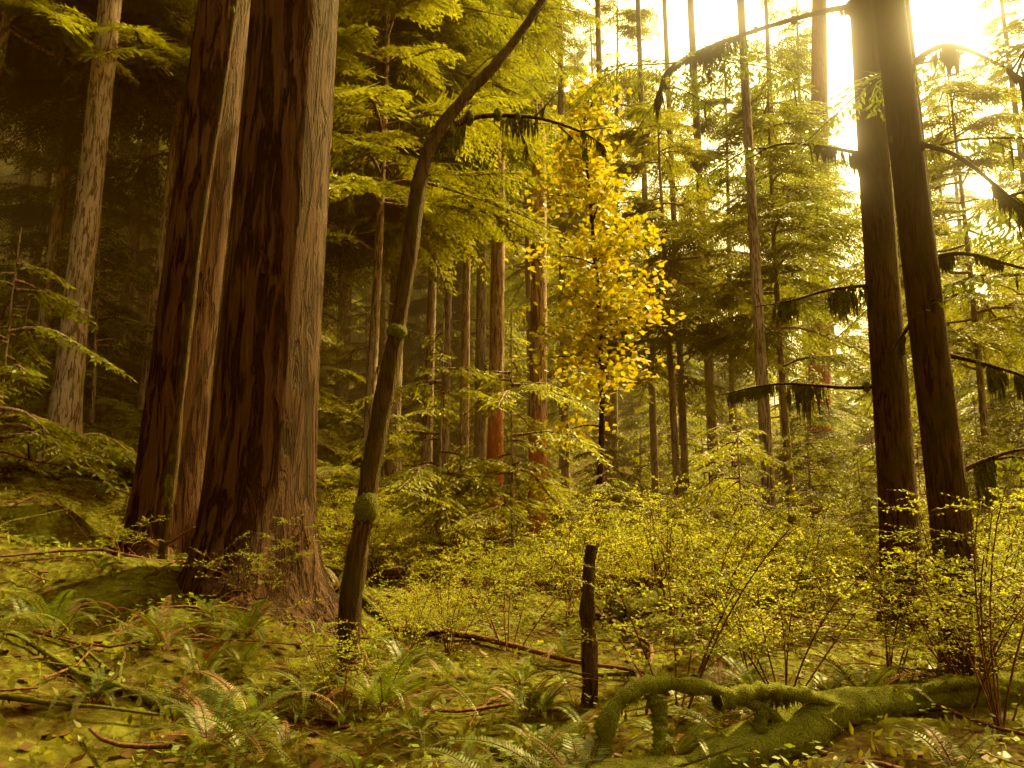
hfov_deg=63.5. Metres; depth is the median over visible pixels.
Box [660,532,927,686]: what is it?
shrub
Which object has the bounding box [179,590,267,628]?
fern
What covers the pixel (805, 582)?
shrub
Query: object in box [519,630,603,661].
fern
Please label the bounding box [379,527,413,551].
shrub
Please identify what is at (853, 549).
shrub
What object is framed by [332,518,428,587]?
shrub
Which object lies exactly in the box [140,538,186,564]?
fern
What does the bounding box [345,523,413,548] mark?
shrub
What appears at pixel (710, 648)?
shrub
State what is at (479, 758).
fern
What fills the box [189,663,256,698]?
fern
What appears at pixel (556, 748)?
fern
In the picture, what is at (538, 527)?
shrub
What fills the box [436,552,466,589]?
shrub
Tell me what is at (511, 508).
sapling
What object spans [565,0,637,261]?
tall tree
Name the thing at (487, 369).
sapling
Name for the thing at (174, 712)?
fern
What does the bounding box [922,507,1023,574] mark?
shrub
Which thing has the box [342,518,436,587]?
shrub
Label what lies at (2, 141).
tree
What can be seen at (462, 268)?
tree
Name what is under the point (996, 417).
young tree
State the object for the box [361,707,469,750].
fern
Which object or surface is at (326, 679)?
shrub
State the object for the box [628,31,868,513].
tree
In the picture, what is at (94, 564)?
fern
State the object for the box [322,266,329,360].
young tree
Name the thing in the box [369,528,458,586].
shrub
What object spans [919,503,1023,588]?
shrub
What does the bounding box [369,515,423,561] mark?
shrub
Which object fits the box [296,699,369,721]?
fern
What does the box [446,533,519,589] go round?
shrub
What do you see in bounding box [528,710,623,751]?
fern
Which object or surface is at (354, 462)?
fern
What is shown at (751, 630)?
shrub
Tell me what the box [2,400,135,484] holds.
shrub
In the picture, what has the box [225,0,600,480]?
tree
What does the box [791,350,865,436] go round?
young tree
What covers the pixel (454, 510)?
sapling
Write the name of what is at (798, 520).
sapling
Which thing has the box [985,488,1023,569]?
shrub
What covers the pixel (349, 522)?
shrub
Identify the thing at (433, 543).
shrub
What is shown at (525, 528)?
shrub
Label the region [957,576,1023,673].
shrub
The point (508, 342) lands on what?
sapling
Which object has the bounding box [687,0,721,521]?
trunk
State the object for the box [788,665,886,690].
fern
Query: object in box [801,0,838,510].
trunk
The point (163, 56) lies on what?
tree
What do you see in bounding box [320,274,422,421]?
sapling
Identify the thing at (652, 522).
shrub
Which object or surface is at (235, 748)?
fern
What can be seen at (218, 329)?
tree
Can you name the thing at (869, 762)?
fern
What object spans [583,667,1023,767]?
mossy log
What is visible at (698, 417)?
sapling
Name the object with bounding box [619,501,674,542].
shrub
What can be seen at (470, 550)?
shrub
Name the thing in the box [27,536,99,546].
fern
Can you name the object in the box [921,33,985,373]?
tall tree
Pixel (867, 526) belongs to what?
shrub
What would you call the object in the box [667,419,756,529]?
sapling
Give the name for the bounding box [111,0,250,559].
trunk
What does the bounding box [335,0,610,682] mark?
leaning mossy tree
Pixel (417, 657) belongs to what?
fern
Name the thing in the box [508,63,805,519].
tree
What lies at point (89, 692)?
fern
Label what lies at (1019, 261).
tree
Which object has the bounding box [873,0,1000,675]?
trunk
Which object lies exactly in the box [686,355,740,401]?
young tree
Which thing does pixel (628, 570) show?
shrub
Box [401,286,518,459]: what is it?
sapling
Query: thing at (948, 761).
fern
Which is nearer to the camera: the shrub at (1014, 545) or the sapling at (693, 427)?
the shrub at (1014, 545)
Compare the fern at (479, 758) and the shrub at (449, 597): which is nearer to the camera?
the fern at (479, 758)
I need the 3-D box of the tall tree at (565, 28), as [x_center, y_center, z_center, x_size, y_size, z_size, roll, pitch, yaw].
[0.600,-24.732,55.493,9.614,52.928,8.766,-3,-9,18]
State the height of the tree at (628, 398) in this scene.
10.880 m
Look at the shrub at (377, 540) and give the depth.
12.95 m
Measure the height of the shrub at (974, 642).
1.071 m
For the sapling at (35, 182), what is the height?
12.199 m
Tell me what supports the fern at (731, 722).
on the terrain
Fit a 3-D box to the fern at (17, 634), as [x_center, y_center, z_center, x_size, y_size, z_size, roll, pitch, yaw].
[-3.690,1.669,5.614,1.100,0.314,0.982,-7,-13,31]
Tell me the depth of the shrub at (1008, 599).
8.84 m
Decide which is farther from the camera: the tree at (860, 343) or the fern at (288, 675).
the tree at (860, 343)
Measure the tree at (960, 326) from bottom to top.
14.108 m
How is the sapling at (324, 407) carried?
on the terrain
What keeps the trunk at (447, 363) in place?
on the terrain
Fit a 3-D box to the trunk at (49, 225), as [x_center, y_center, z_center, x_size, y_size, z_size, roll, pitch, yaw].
[-15.149,-12.691,29.117,0.604,21.467,0.577,0,-12,0]
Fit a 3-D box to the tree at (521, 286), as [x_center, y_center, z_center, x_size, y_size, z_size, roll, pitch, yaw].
[0.401,-6.712,35.784,9.564,22.503,7.625,-6,-12,29]
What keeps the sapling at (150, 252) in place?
on the terrain
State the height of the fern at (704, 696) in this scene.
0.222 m
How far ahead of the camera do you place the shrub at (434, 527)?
14.02 m
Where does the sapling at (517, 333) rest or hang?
on the terrain
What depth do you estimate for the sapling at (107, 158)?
40.55 m
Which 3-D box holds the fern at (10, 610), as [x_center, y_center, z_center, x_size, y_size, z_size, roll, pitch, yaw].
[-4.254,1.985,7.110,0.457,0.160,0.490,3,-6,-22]
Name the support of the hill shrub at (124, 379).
on the terrain
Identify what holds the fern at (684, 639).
on the terrain
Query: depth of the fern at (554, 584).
13.46 m
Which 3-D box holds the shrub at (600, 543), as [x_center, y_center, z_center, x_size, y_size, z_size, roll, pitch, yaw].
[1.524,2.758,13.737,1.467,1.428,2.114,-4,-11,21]
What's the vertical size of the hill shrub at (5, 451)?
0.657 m
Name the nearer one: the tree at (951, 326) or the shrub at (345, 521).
the shrub at (345, 521)
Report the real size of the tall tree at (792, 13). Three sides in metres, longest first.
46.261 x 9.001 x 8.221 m
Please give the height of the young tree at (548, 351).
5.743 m
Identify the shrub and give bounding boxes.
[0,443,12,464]
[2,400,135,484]
[13,332,56,368]
[91,508,168,556]
[100,359,129,392]
[119,390,141,407]
[173,514,328,615]
[274,597,455,714]
[316,479,350,533]
[317,422,350,446]
[318,509,346,565]
[320,497,381,543]
[322,479,395,544]
[327,479,395,514]
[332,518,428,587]
[337,498,392,524]
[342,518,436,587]
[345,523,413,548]
[362,570,452,653]
[367,525,409,582]
[368,540,431,578]
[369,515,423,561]
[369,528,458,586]
[371,496,413,544]
[372,533,472,602]
[373,502,406,537]
[376,576,459,638]
[377,496,402,526]
[378,522,434,557]
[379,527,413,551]
[391,573,445,633]
[392,516,420,539]
[395,524,453,559]
[396,555,500,655]
[399,546,458,587]
[411,514,452,559]
[421,526,446,555]
[421,572,473,622]
[424,534,499,588]
[427,515,502,598]
[430,512,526,581]
[431,547,512,605]
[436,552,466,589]
[440,516,504,585]
[440,540,616,650]
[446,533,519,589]
[458,517,543,605]
[465,538,534,593]
[475,526,533,592]
[488,512,555,552]
[491,527,563,580]
[493,522,554,596]
[495,504,626,594]
[498,527,584,593]
[498,557,555,590]
[504,488,550,526]
[506,512,568,547]
[508,488,626,594]
[511,539,577,593]
[515,531,544,557]
[520,520,788,719]
[524,541,581,568]
[526,503,630,619]
[548,495,677,592]
[551,514,583,537]
[551,554,635,628]
[552,497,590,542]
[556,490,649,593]
[564,522,663,591]
[565,507,642,590]
[575,525,628,592]
[584,494,704,592]
[592,486,757,581]
[599,489,685,589]
[601,544,656,593]
[605,471,844,622]
[605,492,749,620]
[606,522,648,586]
[606,524,671,590]
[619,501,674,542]
[621,519,696,587]
[633,528,694,586]
[639,505,673,548]
[643,520,721,571]
[643,539,686,586]
[644,519,783,622]
[656,564,808,673]
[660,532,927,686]
[665,481,824,582]
[666,544,707,583]
[680,534,812,616]
[691,506,826,597]
[704,516,783,551]
[723,518,828,588]
[732,543,850,632]
[734,493,874,594]
[737,515,850,573]
[751,499,878,602]
[777,531,859,573]
[784,491,1023,675]
[801,547,849,580]
[803,525,836,551]
[803,528,855,574]
[804,520,874,548]
[812,524,878,597]
[815,517,927,586]
[817,528,977,681]
[818,514,878,574]
[828,524,878,578]
[832,500,927,564]
[833,564,1023,707]
[835,529,878,567]
[853,486,1023,725]
[862,508,930,556]
[871,487,1023,630]
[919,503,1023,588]
[921,502,1023,623]
[921,504,1006,561]
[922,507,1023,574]
[923,520,1010,583]
[924,516,1023,599]
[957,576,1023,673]
[974,513,1021,562]
[974,522,1023,556]
[976,499,1023,598]
[977,497,1023,547]
[977,526,1023,600]
[978,535,1023,579]
[979,541,1023,632]
[983,570,1023,617]
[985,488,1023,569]
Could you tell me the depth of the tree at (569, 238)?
63.62 m
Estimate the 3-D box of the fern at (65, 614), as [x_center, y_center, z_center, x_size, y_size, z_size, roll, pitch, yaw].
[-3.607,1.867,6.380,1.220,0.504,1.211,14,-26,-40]
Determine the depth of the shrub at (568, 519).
19.84 m
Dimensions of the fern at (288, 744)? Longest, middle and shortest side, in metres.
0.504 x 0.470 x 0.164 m
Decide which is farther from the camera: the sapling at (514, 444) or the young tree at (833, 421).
the young tree at (833, 421)
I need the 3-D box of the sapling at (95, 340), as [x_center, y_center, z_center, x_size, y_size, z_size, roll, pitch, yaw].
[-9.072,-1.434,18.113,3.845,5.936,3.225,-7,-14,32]
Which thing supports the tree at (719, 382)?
on the terrain
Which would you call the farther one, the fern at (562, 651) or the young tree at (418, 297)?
the young tree at (418, 297)
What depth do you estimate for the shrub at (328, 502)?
13.66 m
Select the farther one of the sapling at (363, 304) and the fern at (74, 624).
the sapling at (363, 304)
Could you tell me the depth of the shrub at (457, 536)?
13.63 m
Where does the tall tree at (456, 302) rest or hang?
on the terrain
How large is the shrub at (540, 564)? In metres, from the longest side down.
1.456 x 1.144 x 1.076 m
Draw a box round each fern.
[0,588,137,653]
[0,592,98,626]
[0,602,44,624]
[0,613,69,642]
[0,652,56,708]
[1,456,33,468]
[11,334,46,347]
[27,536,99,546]
[27,667,163,729]
[29,610,103,631]
[56,554,141,572]
[60,473,131,496]
[82,607,231,674]
[97,688,329,766]
[98,595,235,653]
[104,475,132,487]
[110,696,314,762]
[115,673,273,731]
[120,640,272,681]
[131,675,242,728]
[139,706,302,767]
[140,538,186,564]
[147,548,187,559]
[151,670,260,718]
[172,670,340,739]
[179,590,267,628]
[188,634,296,690]
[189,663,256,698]
[197,599,327,657]
[235,651,380,721]
[258,720,331,757]
[261,661,351,717]
[268,698,333,724]
[282,656,413,713]
[284,647,486,716]
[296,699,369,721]
[299,702,374,732]
[305,619,337,640]
[307,730,432,767]
[316,670,423,713]
[319,417,352,432]
[325,554,345,562]
[325,567,369,588]
[344,450,360,464]
[360,637,471,686]
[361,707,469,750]
[368,569,445,590]
[379,720,602,767]
[383,609,499,638]
[395,685,465,713]
[414,730,680,767]
[434,673,592,719]
[442,731,508,767]
[463,653,572,702]
[466,739,598,767]
[471,673,609,735]
[481,716,585,761]
[508,731,583,767]
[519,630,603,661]
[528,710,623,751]
[534,581,576,594]
[598,662,685,704]
[616,714,730,762]
[641,618,710,643]
[644,655,843,763]
[668,692,749,720]
[682,665,741,683]
[692,651,823,685]
[770,641,961,704]
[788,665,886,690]
[830,755,879,767]
[860,757,877,767]
[878,721,1016,767]
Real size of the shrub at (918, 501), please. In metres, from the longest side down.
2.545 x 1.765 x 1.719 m
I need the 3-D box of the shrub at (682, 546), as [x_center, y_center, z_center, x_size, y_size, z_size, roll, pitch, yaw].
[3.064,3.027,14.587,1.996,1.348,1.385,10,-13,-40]
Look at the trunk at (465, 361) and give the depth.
24.63 m
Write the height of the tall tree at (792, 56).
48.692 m
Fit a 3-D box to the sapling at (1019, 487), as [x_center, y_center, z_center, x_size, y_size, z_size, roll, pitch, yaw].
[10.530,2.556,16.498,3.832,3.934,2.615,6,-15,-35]
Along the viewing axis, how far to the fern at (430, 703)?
6.17 m
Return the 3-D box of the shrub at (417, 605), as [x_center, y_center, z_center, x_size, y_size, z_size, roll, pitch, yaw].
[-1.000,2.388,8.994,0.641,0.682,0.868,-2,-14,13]
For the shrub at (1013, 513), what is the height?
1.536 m
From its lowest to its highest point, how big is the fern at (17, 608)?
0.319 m
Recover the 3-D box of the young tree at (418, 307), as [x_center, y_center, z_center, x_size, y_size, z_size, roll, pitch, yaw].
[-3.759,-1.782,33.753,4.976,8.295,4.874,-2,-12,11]
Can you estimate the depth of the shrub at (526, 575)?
13.32 m
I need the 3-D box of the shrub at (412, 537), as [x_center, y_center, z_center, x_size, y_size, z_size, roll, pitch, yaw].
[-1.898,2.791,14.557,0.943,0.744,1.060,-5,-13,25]
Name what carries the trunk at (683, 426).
on the terrain
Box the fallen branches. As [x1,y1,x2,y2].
[0,320,1023,767]
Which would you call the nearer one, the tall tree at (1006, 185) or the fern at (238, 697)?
the fern at (238, 697)
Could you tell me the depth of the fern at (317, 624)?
7.69 m
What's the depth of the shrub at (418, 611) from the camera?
8.68 m
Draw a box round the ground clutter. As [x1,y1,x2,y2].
[0,342,1023,767]
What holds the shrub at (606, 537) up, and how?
on the terrain
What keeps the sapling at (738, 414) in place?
on the terrain
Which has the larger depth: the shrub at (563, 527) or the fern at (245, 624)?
the shrub at (563, 527)
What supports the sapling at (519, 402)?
on the terrain
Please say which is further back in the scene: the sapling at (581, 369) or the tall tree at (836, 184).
the tall tree at (836, 184)
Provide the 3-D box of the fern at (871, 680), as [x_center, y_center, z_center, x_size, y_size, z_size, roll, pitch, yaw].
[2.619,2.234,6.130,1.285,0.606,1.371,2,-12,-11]
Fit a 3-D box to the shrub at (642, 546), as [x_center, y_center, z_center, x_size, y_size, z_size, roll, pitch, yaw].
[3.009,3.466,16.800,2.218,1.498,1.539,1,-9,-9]
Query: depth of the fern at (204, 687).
5.74 m
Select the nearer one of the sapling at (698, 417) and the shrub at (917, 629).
the shrub at (917, 629)
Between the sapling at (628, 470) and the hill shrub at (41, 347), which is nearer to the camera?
the hill shrub at (41, 347)
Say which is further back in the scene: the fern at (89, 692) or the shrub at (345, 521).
the shrub at (345, 521)
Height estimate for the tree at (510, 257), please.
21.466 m
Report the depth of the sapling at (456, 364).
29.18 m
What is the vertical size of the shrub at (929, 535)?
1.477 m
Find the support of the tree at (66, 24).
on the terrain
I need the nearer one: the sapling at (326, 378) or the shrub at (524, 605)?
the shrub at (524, 605)
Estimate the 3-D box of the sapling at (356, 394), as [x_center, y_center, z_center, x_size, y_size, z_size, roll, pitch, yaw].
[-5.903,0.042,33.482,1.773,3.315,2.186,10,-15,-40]
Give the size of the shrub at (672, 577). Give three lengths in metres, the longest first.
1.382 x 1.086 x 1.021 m
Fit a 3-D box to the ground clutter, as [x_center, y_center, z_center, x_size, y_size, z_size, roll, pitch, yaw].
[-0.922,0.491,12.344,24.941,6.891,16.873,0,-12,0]
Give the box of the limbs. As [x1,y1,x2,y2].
[572,1,1023,516]
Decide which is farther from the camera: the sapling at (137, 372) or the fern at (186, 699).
the sapling at (137, 372)
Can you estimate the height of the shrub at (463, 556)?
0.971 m
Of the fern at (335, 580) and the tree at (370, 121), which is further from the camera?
the tree at (370, 121)
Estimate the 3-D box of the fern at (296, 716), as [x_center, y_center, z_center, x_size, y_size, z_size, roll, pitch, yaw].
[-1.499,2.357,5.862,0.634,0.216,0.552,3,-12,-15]
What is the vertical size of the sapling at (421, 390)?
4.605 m
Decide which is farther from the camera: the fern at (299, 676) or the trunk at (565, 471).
the trunk at (565, 471)
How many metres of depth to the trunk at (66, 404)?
15.75 m
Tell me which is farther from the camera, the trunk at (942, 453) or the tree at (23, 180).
the tree at (23, 180)
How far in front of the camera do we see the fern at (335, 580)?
9.95 m
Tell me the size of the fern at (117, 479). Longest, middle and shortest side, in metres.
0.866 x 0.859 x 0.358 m
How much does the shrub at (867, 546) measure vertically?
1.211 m
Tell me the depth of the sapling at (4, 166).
44.56 m
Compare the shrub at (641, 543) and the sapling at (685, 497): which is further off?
the sapling at (685, 497)
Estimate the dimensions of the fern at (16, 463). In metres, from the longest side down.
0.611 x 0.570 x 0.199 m
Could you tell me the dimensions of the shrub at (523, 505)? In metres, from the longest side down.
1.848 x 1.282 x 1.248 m
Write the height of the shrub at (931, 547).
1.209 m
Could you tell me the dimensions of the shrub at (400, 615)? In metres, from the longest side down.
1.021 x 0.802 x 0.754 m
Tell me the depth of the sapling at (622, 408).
53.70 m
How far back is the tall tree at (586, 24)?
65.87 m
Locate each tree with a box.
[0,0,195,169]
[0,0,196,169]
[0,0,372,409]
[0,1,175,359]
[0,68,25,164]
[0,106,161,331]
[2,112,35,290]
[3,135,42,172]
[11,39,133,326]
[20,92,140,308]
[34,11,176,358]
[83,89,173,342]
[107,114,169,241]
[133,110,168,187]
[158,51,367,375]
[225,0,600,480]
[228,20,440,287]
[321,255,413,328]
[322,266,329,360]
[327,0,556,478]
[331,14,457,363]
[335,0,566,476]
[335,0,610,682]
[351,0,606,473]
[364,260,474,406]
[388,154,576,406]
[391,0,553,408]
[407,259,443,366]
[410,250,443,341]
[418,29,610,473]
[438,245,461,432]
[486,0,570,392]
[505,4,568,341]
[505,52,685,520]
[505,217,590,381]
[505,237,580,374]
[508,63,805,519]
[511,131,592,369]
[513,295,559,337]
[513,302,598,467]
[514,336,555,391]
[517,0,581,393]
[520,0,695,501]
[524,0,595,117]
[547,210,634,412]
[552,25,586,212]
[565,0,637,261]
[596,315,667,400]
[618,352,662,453]
[618,366,678,461]
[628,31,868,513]
[636,35,914,550]
[657,312,715,396]
[660,345,726,443]
[684,325,756,424]
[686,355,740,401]
[715,0,846,445]
[718,386,759,478]
[719,70,765,406]
[738,342,798,438]
[741,368,860,529]
[754,0,839,374]
[774,27,841,268]
[778,370,869,453]
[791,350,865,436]
[795,65,859,407]
[815,29,1023,547]
[832,315,871,430]
[840,270,1016,415]
[845,377,874,440]
[902,208,996,457]
[907,278,984,379]
[910,393,964,467]
[913,270,1023,473]
[916,262,1023,480]
[920,65,984,291]
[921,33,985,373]
[961,240,1023,396]
[965,0,1023,197]
[980,235,1022,359]
[983,31,1023,254]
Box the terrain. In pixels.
[0,140,1023,767]
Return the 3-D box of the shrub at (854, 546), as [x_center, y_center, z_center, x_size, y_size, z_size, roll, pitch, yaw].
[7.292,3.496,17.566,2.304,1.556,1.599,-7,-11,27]
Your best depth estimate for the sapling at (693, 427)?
42.94 m
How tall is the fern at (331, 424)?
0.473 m
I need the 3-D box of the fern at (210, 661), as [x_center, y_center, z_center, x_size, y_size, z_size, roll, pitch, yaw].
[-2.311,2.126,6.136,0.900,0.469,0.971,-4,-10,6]
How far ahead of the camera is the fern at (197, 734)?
4.89 m
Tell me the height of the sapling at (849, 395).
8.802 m
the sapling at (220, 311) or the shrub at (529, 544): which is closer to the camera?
the shrub at (529, 544)
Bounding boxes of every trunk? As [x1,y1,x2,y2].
[41,151,74,292]
[111,0,250,559]
[334,249,352,407]
[442,41,453,469]
[459,158,470,474]
[484,139,505,535]
[557,0,569,495]
[595,0,612,514]
[635,0,660,529]
[662,0,689,515]
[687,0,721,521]
[737,0,777,549]
[801,0,838,510]
[873,0,1000,675]
[905,0,933,220]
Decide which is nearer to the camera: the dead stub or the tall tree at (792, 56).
the dead stub
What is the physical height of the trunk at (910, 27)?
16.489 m
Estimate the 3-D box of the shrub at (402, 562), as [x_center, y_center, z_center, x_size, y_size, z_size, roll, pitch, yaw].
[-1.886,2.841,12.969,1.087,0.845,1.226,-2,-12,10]
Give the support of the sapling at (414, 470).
on the terrain
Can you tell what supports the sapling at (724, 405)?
on the terrain
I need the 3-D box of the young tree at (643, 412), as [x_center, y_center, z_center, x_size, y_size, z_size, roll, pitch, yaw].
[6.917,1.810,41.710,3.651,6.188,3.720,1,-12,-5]
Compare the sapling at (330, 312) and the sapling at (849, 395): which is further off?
the sapling at (849, 395)
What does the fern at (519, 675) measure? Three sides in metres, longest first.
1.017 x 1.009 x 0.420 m
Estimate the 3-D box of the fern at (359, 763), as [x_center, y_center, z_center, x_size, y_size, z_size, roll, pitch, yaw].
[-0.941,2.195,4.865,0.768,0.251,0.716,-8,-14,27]
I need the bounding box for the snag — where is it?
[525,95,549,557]
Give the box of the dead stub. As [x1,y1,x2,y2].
[579,545,598,707]
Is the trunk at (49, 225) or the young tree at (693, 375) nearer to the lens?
the trunk at (49, 225)
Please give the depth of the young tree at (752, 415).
41.47 m
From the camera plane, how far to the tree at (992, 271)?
64.64 m
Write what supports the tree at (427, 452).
on the terrain
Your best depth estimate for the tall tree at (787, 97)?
102.02 m
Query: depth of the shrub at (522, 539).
14.85 m
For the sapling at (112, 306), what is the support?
on the terrain
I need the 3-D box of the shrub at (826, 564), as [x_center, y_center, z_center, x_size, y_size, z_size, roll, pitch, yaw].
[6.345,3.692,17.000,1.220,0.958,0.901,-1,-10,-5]
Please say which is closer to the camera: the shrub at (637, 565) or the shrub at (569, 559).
the shrub at (569, 559)
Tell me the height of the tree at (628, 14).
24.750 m
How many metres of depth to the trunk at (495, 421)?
20.48 m
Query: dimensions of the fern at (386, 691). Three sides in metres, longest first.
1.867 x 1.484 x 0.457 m
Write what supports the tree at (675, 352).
on the terrain
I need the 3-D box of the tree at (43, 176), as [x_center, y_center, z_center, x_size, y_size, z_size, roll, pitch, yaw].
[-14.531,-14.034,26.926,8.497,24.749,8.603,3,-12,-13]
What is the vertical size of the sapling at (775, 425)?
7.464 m
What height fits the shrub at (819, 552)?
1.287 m
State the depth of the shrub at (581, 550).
12.35 m
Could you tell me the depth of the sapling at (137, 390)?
20.60 m
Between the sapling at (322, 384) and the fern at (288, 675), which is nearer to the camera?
the fern at (288, 675)
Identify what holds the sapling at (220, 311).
on the terrain
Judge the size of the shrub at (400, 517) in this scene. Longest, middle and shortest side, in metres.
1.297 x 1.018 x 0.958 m
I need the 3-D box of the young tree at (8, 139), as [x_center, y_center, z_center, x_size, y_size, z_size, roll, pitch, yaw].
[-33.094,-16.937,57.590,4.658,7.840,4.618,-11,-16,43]
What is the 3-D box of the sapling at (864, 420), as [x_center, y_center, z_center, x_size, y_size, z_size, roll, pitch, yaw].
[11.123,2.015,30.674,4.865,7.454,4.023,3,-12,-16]
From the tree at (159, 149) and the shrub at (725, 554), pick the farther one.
the tree at (159, 149)
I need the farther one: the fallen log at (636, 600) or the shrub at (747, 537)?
the shrub at (747, 537)
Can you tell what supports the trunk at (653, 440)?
on the terrain
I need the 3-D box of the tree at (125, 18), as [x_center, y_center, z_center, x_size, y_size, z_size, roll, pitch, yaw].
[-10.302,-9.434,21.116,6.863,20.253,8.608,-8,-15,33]
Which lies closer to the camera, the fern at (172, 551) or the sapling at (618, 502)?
the fern at (172, 551)
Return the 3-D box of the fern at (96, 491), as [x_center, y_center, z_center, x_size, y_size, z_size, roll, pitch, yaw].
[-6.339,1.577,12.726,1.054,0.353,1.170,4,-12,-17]
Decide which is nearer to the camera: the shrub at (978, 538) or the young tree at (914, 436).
the shrub at (978, 538)
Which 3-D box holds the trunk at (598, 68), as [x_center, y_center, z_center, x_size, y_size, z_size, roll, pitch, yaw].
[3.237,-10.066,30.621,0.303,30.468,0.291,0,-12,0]
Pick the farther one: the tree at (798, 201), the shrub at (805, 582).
the tree at (798, 201)
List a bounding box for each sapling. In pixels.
[0,101,132,249]
[0,139,52,214]
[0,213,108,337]
[0,221,116,331]
[0,228,137,501]
[2,208,159,423]
[13,133,155,248]
[29,210,143,363]
[41,119,168,342]
[86,284,149,381]
[132,348,216,419]
[211,309,221,398]
[318,299,365,436]
[318,339,344,418]
[319,339,340,392]
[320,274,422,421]
[321,259,367,346]
[325,309,437,411]
[331,284,370,324]
[333,308,536,588]
[349,351,378,410]
[350,397,431,476]
[351,266,412,331]
[389,424,539,591]
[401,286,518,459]
[401,336,487,460]
[401,371,459,459]
[403,314,613,592]
[405,363,459,417]
[416,277,526,372]
[435,430,472,461]
[440,353,514,458]
[458,381,528,466]
[470,260,559,438]
[475,313,526,377]
[486,411,526,467]
[503,436,528,486]
[542,455,648,592]
[548,469,576,520]
[553,429,660,550]
[568,362,595,375]
[586,315,695,427]
[592,357,648,418]
[593,461,656,524]
[612,428,674,520]
[618,342,738,481]
[620,371,729,506]
[632,386,720,496]
[634,350,706,462]
[635,426,779,583]
[663,388,822,580]
[665,402,805,583]
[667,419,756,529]
[699,344,778,425]
[718,392,757,421]
[724,338,841,482]
[754,379,805,451]
[759,354,873,517]
[773,412,871,544]
[777,450,855,528]
[808,354,976,525]
[824,452,929,578]
[826,439,927,561]
[831,353,866,416]
[841,330,871,415]
[847,446,978,560]
[851,378,916,441]
[855,394,960,456]
[871,429,1000,529]
[923,395,1023,564]
[960,378,1022,511]
[961,433,982,524]
[964,398,1023,524]
[967,474,1015,535]
[969,420,1023,524]
[972,444,1023,577]
[996,463,1023,520]
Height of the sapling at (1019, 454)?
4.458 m
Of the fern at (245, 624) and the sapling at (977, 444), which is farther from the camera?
the sapling at (977, 444)
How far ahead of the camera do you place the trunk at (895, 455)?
10.73 m
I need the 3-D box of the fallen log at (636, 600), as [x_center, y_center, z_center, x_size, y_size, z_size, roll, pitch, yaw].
[2.904,2.904,11.223,4.741,0.558,0.561,10,-15,-39]
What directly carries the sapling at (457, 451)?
on the terrain
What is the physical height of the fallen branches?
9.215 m
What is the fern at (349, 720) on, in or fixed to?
on the terrain
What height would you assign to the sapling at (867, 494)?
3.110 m
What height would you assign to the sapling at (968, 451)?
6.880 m
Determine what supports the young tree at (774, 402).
on the terrain
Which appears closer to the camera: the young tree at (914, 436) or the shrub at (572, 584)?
the shrub at (572, 584)
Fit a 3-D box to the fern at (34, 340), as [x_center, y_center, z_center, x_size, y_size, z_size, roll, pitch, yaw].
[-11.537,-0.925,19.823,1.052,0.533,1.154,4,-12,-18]
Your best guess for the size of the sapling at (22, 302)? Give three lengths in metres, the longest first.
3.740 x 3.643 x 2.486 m
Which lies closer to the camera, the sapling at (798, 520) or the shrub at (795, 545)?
the shrub at (795, 545)
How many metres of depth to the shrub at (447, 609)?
8.10 m
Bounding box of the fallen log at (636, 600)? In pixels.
[603,575,829,621]
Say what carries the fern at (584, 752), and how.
on the terrain
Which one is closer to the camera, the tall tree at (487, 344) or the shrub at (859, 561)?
the shrub at (859, 561)
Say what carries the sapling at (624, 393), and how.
on the terrain
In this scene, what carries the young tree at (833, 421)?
on the terrain
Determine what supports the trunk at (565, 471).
on the terrain
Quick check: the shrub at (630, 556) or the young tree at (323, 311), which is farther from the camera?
the young tree at (323, 311)
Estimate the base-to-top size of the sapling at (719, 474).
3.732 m
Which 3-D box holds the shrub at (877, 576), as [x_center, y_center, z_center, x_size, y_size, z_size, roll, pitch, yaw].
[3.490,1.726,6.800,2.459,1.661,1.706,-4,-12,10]
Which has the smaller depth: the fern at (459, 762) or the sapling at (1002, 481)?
the fern at (459, 762)
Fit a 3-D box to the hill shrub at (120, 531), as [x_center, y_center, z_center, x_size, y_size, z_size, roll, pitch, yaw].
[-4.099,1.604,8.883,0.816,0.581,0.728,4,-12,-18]
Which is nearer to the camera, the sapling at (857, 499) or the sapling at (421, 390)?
the sapling at (857, 499)
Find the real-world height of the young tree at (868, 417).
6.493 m
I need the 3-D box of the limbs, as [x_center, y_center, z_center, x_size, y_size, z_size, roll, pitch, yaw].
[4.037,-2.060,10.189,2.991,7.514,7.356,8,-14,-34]
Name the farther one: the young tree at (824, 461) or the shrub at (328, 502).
the young tree at (824, 461)
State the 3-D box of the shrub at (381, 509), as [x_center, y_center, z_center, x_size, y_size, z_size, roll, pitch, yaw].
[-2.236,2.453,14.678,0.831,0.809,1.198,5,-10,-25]
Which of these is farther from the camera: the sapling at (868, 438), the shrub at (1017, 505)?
the sapling at (868, 438)
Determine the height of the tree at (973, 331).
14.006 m
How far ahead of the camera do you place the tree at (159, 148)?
40.46 m
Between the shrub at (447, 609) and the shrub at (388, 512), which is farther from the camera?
the shrub at (388, 512)
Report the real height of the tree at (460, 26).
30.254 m
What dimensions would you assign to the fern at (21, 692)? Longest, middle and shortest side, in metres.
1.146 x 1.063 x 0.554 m
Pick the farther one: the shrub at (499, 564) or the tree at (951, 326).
the tree at (951, 326)
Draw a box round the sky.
[134,0,1023,404]
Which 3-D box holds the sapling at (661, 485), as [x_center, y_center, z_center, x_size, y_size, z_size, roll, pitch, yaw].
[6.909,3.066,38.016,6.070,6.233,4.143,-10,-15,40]
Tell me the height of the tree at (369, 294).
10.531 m

